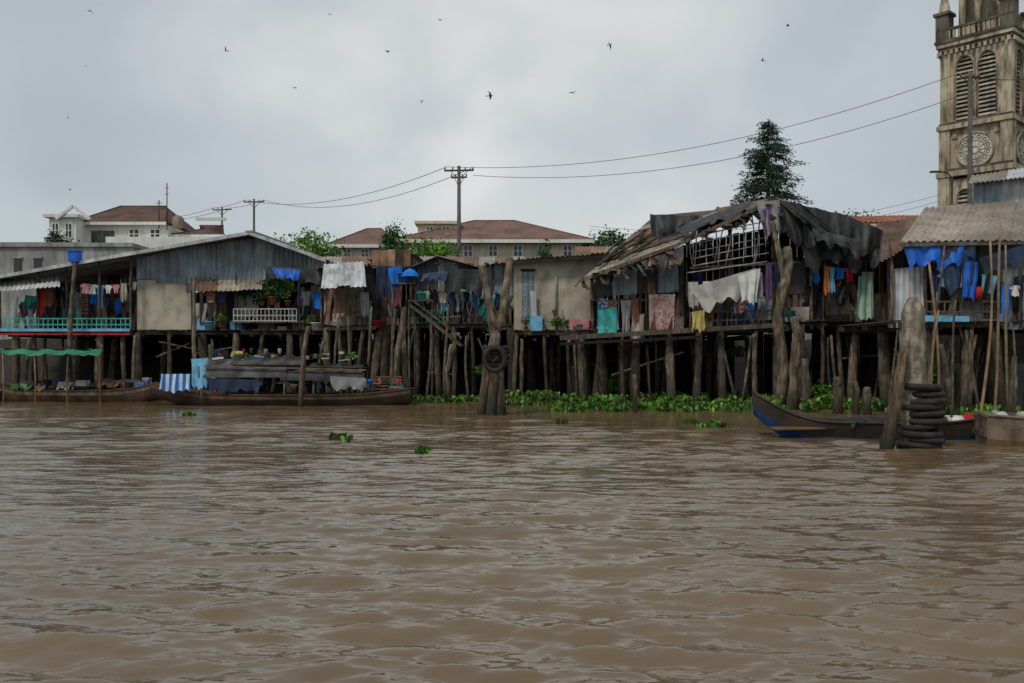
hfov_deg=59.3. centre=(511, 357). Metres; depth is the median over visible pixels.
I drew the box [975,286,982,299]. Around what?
red bucket
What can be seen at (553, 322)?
bush
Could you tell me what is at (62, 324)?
railing
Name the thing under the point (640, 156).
power lines
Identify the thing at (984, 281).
household clutter
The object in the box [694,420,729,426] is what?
floating weed
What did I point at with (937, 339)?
bamboo pole
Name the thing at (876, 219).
red tile house
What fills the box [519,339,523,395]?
mooring post
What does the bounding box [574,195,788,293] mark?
roof
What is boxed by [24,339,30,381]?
mooring post
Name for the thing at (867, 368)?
deck
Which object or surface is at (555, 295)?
drain pipe
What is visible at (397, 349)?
mooring post
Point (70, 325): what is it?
mooring post
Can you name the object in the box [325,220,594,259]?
cream villa
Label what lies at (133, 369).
mooring post
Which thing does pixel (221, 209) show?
utility pole
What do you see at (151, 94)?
sky
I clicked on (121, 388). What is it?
moored sampan
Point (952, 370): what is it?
bamboo pole
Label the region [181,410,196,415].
floating weed
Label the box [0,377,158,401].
wooden sampan
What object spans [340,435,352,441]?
floating weed
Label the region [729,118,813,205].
pine tree
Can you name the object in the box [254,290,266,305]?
potted plant
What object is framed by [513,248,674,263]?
roof
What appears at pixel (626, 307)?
clothesline
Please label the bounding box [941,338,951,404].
mooring pole
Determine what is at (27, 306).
household clutter
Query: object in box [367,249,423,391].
wooden shack
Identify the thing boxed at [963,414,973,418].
red canister
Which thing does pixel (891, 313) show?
front posts
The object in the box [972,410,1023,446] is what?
wooden barge
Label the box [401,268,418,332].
blue umbrella
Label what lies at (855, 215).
tree
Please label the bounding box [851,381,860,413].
mooring post
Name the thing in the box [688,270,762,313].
clothesline
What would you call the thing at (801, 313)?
household clutter
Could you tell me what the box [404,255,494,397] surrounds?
blue gable shack
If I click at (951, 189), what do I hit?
street lamp
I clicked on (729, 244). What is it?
lattice screen
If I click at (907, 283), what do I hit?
walls
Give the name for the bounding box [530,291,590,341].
household clutter
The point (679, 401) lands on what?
water hyacinth
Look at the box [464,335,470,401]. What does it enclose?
mooring pole
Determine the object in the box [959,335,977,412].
bamboo pole
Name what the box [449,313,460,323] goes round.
bucket
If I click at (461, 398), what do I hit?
water hyacinth
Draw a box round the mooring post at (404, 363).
[401,327,407,388]
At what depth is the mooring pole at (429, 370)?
35.06 m
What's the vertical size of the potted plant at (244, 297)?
0.814 m
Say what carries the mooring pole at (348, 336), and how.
in the river water
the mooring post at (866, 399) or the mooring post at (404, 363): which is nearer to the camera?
the mooring post at (866, 399)
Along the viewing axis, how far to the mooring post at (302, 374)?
31.22 m
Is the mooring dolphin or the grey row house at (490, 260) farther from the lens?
the grey row house at (490, 260)
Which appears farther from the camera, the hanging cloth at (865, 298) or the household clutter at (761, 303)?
the household clutter at (761, 303)
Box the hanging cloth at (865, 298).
[856,272,873,320]
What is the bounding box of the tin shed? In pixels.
[914,168,1023,362]
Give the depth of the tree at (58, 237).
79.64 m
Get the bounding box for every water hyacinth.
[413,394,1023,416]
[505,389,887,411]
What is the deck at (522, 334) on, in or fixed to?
in the river water
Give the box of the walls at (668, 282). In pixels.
[591,230,886,330]
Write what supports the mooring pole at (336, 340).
in the river water
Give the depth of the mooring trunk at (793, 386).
29.46 m
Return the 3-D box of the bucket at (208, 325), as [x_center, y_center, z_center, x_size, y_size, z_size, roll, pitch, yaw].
[-12.322,-1.398,36.600,0.424,0.518,0.424,0,0,0]
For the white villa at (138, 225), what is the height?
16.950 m
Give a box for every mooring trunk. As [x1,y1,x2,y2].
[770,221,793,404]
[786,316,810,409]
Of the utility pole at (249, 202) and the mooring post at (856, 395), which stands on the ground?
the utility pole at (249, 202)
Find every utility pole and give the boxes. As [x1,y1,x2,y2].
[212,207,231,224]
[244,199,263,230]
[444,166,473,256]
[960,71,979,204]
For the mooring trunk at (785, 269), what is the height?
7.096 m
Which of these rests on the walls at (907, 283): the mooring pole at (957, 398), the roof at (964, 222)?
the roof at (964, 222)
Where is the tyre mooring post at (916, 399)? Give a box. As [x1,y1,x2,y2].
[879,297,947,448]
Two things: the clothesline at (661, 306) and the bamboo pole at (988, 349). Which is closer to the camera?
the bamboo pole at (988, 349)
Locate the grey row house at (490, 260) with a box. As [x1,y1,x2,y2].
[310,246,824,339]
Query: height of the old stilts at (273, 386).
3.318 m
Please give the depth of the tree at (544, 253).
61.83 m
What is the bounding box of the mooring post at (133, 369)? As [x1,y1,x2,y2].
[131,335,136,379]
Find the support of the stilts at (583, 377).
in the river water
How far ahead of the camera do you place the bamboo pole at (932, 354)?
24.57 m
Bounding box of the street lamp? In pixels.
[929,170,952,204]
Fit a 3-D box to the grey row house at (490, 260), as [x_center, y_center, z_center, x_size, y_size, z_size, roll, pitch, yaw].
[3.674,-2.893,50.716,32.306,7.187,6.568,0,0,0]
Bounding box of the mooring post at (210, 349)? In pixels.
[208,344,214,390]
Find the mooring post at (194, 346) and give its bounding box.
[192,276,197,388]
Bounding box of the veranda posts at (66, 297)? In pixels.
[0,256,131,330]
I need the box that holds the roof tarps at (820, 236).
[641,197,882,277]
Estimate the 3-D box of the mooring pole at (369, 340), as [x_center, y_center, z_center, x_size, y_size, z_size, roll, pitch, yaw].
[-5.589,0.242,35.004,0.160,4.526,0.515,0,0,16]
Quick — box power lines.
[184,73,1023,237]
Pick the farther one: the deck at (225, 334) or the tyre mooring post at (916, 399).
the deck at (225, 334)
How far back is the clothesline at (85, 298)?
38.78 m
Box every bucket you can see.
[203,317,213,329]
[311,319,320,329]
[373,317,382,327]
[397,267,408,282]
[416,288,425,299]
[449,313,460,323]
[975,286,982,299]
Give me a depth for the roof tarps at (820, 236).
30.68 m
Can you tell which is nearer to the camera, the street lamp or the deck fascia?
the deck fascia
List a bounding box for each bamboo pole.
[888,330,898,397]
[927,246,945,383]
[928,262,940,384]
[930,310,939,383]
[950,300,956,416]
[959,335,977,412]
[965,330,979,410]
[980,240,992,410]
[993,222,1000,409]
[1004,245,1008,398]
[1012,330,1017,412]
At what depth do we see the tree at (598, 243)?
79.51 m
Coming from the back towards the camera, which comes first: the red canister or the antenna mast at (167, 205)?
the antenna mast at (167, 205)
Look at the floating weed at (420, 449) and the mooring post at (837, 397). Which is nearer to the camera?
the floating weed at (420, 449)
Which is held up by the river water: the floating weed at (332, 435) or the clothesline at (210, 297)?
the floating weed at (332, 435)
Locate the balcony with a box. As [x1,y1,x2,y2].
[192,264,322,330]
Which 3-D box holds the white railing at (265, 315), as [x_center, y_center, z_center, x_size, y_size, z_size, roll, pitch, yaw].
[-10.260,-1.778,37.400,2.653,0.575,0.050,0,0,0]
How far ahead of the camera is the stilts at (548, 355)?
38.26 m
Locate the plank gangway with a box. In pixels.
[410,299,463,346]
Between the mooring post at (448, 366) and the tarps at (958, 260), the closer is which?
the tarps at (958, 260)
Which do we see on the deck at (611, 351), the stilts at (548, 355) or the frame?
the frame
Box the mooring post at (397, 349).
[394,307,406,375]
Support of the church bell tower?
on the ground
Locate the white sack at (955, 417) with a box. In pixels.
[952,415,963,420]
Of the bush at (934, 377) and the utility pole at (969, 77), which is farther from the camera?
the utility pole at (969, 77)
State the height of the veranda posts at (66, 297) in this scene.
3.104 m
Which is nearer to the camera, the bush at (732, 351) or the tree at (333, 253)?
the bush at (732, 351)
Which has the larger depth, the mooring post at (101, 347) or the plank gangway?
the mooring post at (101, 347)
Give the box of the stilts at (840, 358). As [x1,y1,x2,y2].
[757,324,898,406]
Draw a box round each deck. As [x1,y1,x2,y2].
[0,329,341,341]
[512,329,596,347]
[567,325,789,399]
[761,320,887,395]
[818,320,1023,403]
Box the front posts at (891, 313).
[888,244,1021,323]
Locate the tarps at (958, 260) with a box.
[903,240,1023,301]
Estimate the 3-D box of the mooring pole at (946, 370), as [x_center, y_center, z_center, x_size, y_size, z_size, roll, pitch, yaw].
[12.639,1.046,26.174,0.441,2.923,0.245,0,0,0]
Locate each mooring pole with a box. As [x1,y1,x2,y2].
[317,341,324,392]
[333,319,340,392]
[347,316,353,392]
[365,306,371,391]
[390,309,396,378]
[425,325,432,395]
[443,304,449,401]
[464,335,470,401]
[939,344,950,411]
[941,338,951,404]
[954,368,960,410]
[962,386,966,411]
[967,381,973,412]
[1005,356,1016,412]
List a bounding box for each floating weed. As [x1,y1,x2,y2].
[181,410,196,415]
[328,431,346,439]
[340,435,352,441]
[413,445,432,453]
[556,418,567,423]
[680,418,696,423]
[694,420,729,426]
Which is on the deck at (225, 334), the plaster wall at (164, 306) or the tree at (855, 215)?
the plaster wall at (164, 306)
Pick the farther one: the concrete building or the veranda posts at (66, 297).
the concrete building
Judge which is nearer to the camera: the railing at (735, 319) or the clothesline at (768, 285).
the clothesline at (768, 285)
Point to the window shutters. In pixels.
(527, 281)
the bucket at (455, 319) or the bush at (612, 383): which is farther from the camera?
the bucket at (455, 319)
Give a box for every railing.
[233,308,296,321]
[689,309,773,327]
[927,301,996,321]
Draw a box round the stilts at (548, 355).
[512,333,666,399]
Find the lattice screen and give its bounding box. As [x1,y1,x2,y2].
[686,217,768,273]
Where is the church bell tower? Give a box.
[933,0,1023,206]
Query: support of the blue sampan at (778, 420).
on the river water
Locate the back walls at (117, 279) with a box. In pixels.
[39,261,330,332]
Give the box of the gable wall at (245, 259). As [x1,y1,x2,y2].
[137,237,324,291]
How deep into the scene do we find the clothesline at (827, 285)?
31.06 m
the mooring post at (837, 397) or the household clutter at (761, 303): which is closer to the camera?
the mooring post at (837, 397)
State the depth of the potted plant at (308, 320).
37.44 m
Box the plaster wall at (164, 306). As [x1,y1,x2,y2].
[137,279,325,329]
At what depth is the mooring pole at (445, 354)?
34.99 m
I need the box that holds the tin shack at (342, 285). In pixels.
[314,261,381,392]
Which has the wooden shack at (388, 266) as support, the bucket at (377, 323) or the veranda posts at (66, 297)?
the bucket at (377, 323)
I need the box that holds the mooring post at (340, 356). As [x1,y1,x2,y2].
[337,317,342,392]
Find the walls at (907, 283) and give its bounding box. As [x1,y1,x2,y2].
[888,245,1023,328]
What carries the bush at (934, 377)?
on the deck at (867, 368)
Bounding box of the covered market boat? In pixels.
[149,348,413,405]
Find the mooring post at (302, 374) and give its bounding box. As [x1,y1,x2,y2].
[298,326,309,406]
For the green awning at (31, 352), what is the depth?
34.64 m
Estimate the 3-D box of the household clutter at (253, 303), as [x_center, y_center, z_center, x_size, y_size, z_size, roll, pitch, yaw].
[-10.959,-2.185,38.332,5.551,2.240,0.990,0,0,0]
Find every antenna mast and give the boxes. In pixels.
[158,200,159,228]
[166,183,167,229]
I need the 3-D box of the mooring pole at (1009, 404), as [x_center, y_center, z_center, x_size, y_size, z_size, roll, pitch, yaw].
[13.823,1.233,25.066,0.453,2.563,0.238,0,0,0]
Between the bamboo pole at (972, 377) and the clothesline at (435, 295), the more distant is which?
the clothesline at (435, 295)
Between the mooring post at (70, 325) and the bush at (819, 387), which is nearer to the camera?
the bush at (819, 387)
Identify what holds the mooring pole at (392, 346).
in the river water
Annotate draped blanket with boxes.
[690,268,759,331]
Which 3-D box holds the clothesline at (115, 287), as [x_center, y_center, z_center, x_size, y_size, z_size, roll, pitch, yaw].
[-16.835,-2.619,37.577,2.390,1.219,0.128,0,0,0]
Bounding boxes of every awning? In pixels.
[0,274,59,290]
[0,348,101,401]
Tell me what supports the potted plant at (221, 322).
on the deck at (225, 334)
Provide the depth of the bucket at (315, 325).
36.45 m
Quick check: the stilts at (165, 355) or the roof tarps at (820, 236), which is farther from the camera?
the stilts at (165, 355)
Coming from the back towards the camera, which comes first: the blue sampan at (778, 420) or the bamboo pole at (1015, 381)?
the bamboo pole at (1015, 381)
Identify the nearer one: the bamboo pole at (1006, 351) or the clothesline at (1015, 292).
the bamboo pole at (1006, 351)
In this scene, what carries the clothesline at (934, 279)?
attached to the tarps at (958, 260)
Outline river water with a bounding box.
[0,397,1023,682]
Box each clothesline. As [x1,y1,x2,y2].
[39,279,55,316]
[61,290,97,316]
[80,281,136,308]
[205,290,226,302]
[302,289,319,308]
[360,289,379,316]
[416,289,476,314]
[597,297,640,331]
[643,289,679,329]
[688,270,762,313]
[764,262,779,303]
[812,264,863,294]
[930,269,961,294]
[1000,282,1023,316]
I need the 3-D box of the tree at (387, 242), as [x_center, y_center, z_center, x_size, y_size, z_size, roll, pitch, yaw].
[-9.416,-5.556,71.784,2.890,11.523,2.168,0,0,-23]
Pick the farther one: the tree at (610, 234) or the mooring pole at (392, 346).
the tree at (610, 234)
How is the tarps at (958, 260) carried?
attached to the roof at (964, 222)
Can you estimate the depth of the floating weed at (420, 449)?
15.89 m
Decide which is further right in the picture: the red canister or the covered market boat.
the red canister
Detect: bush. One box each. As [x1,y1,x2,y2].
[471,362,482,379]
[547,314,569,328]
[598,375,617,393]
[725,342,747,357]
[810,379,833,400]
[933,365,941,383]
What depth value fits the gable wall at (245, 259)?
37.97 m
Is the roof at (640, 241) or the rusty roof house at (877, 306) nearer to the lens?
the roof at (640, 241)
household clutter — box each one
[13,291,136,329]
[196,287,307,329]
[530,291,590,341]
[598,281,713,343]
[691,273,785,332]
[785,278,875,329]
[925,266,1023,326]
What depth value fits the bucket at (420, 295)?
35.96 m
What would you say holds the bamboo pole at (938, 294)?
in the river water
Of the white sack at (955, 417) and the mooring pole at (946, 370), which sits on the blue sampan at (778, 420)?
the white sack at (955, 417)
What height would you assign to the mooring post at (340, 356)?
4.104 m
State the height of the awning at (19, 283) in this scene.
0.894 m
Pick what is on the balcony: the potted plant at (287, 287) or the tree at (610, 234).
the potted plant at (287, 287)
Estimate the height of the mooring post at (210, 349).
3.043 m
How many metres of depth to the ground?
41.32 m
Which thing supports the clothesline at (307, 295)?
attached to the tin shack at (342, 285)
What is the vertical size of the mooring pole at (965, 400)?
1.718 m
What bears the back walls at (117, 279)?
on the deck at (225, 334)
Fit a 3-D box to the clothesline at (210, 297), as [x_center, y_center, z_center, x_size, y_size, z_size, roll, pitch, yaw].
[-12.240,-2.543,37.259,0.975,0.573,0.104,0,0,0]
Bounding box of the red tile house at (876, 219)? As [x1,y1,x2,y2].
[850,215,918,223]
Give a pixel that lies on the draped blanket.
(736, 287)
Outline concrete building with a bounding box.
[0,242,149,339]
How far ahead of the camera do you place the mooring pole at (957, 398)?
27.71 m
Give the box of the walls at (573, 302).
[514,253,663,330]
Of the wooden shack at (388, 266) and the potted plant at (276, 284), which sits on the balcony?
the potted plant at (276, 284)
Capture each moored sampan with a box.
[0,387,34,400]
[73,381,191,388]
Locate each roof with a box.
[0,230,336,282]
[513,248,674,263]
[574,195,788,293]
[880,201,1023,261]
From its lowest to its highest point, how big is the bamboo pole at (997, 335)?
6.122 m
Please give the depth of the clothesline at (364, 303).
36.19 m
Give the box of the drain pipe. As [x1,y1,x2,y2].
[555,274,556,329]
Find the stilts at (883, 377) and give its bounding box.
[824,325,1023,411]
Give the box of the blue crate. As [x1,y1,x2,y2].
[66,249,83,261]
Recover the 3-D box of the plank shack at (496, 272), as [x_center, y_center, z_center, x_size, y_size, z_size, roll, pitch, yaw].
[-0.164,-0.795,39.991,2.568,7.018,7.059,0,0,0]
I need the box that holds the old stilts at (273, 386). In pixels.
[43,342,956,400]
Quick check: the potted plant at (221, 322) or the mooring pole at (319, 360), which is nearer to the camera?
the mooring pole at (319, 360)
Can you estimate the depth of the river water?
7.96 m
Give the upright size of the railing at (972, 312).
0.625 m
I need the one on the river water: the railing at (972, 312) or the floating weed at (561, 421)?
the floating weed at (561, 421)
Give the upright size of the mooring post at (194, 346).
5.804 m
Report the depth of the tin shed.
34.10 m
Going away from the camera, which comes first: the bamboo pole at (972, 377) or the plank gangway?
the bamboo pole at (972, 377)
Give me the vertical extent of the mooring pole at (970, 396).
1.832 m
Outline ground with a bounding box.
[0,338,1023,396]
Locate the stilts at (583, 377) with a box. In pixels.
[573,330,777,406]
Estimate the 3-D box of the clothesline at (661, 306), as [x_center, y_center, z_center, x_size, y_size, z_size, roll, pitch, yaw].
[5.201,-1.592,31.192,1.392,1.622,0.123,0,0,0]
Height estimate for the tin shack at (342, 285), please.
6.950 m
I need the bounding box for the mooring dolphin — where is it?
[477,256,512,414]
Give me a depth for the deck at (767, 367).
36.86 m
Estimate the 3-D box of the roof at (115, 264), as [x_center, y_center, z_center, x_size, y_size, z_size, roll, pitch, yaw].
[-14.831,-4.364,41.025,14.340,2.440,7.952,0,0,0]
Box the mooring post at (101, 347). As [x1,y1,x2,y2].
[98,344,103,388]
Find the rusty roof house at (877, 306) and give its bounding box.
[834,222,903,319]
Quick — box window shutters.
[521,269,535,319]
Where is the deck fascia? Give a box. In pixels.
[0,329,129,334]
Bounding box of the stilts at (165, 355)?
[12,333,333,392]
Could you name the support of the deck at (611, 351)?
in the river water
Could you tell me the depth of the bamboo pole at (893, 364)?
26.01 m
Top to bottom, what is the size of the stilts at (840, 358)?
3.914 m
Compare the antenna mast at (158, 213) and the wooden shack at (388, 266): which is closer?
the wooden shack at (388, 266)
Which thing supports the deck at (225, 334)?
in the river water
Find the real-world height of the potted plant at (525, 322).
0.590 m
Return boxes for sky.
[0,0,1023,256]
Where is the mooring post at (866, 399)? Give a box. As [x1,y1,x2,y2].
[862,387,871,414]
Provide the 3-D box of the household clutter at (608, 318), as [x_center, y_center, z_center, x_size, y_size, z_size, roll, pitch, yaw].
[5.036,-1.555,31.527,4.154,2.246,0.911,0,0,0]
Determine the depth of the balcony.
37.53 m
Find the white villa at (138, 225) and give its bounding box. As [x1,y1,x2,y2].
[43,205,225,292]
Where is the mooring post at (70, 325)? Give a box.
[67,262,77,381]
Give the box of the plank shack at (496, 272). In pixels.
[477,257,520,389]
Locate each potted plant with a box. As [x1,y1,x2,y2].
[215,314,227,329]
[239,290,254,305]
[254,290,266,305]
[255,276,291,304]
[280,281,295,305]
[305,314,315,329]
[521,316,529,329]
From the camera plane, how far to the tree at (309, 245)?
59.28 m
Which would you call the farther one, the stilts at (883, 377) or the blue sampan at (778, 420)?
the stilts at (883, 377)
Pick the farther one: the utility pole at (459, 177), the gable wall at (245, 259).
the utility pole at (459, 177)
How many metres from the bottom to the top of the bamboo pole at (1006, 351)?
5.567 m
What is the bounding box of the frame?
[560,229,885,344]
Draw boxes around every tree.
[43,225,79,241]
[274,224,344,256]
[314,240,349,256]
[377,218,410,255]
[401,232,463,256]
[536,238,553,257]
[589,224,628,246]
[590,234,617,246]
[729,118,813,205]
[835,208,878,216]
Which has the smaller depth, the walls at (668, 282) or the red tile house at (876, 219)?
the walls at (668, 282)
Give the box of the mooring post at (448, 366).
[445,344,453,401]
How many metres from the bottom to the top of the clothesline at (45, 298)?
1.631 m
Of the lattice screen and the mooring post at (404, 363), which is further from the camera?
the mooring post at (404, 363)
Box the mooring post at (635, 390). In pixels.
[632,374,637,412]
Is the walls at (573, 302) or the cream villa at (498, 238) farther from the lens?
the cream villa at (498, 238)
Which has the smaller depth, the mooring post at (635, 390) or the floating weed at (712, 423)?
the floating weed at (712, 423)
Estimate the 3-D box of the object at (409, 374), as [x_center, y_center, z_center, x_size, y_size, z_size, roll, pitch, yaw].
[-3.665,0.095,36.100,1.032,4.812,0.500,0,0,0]
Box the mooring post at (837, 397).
[832,377,842,413]
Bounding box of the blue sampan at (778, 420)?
[752,390,974,439]
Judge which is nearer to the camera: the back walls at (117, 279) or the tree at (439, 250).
the back walls at (117, 279)
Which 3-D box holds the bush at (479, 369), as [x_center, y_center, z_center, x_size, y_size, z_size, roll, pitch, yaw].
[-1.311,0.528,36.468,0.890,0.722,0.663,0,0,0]
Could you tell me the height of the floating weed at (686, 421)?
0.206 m

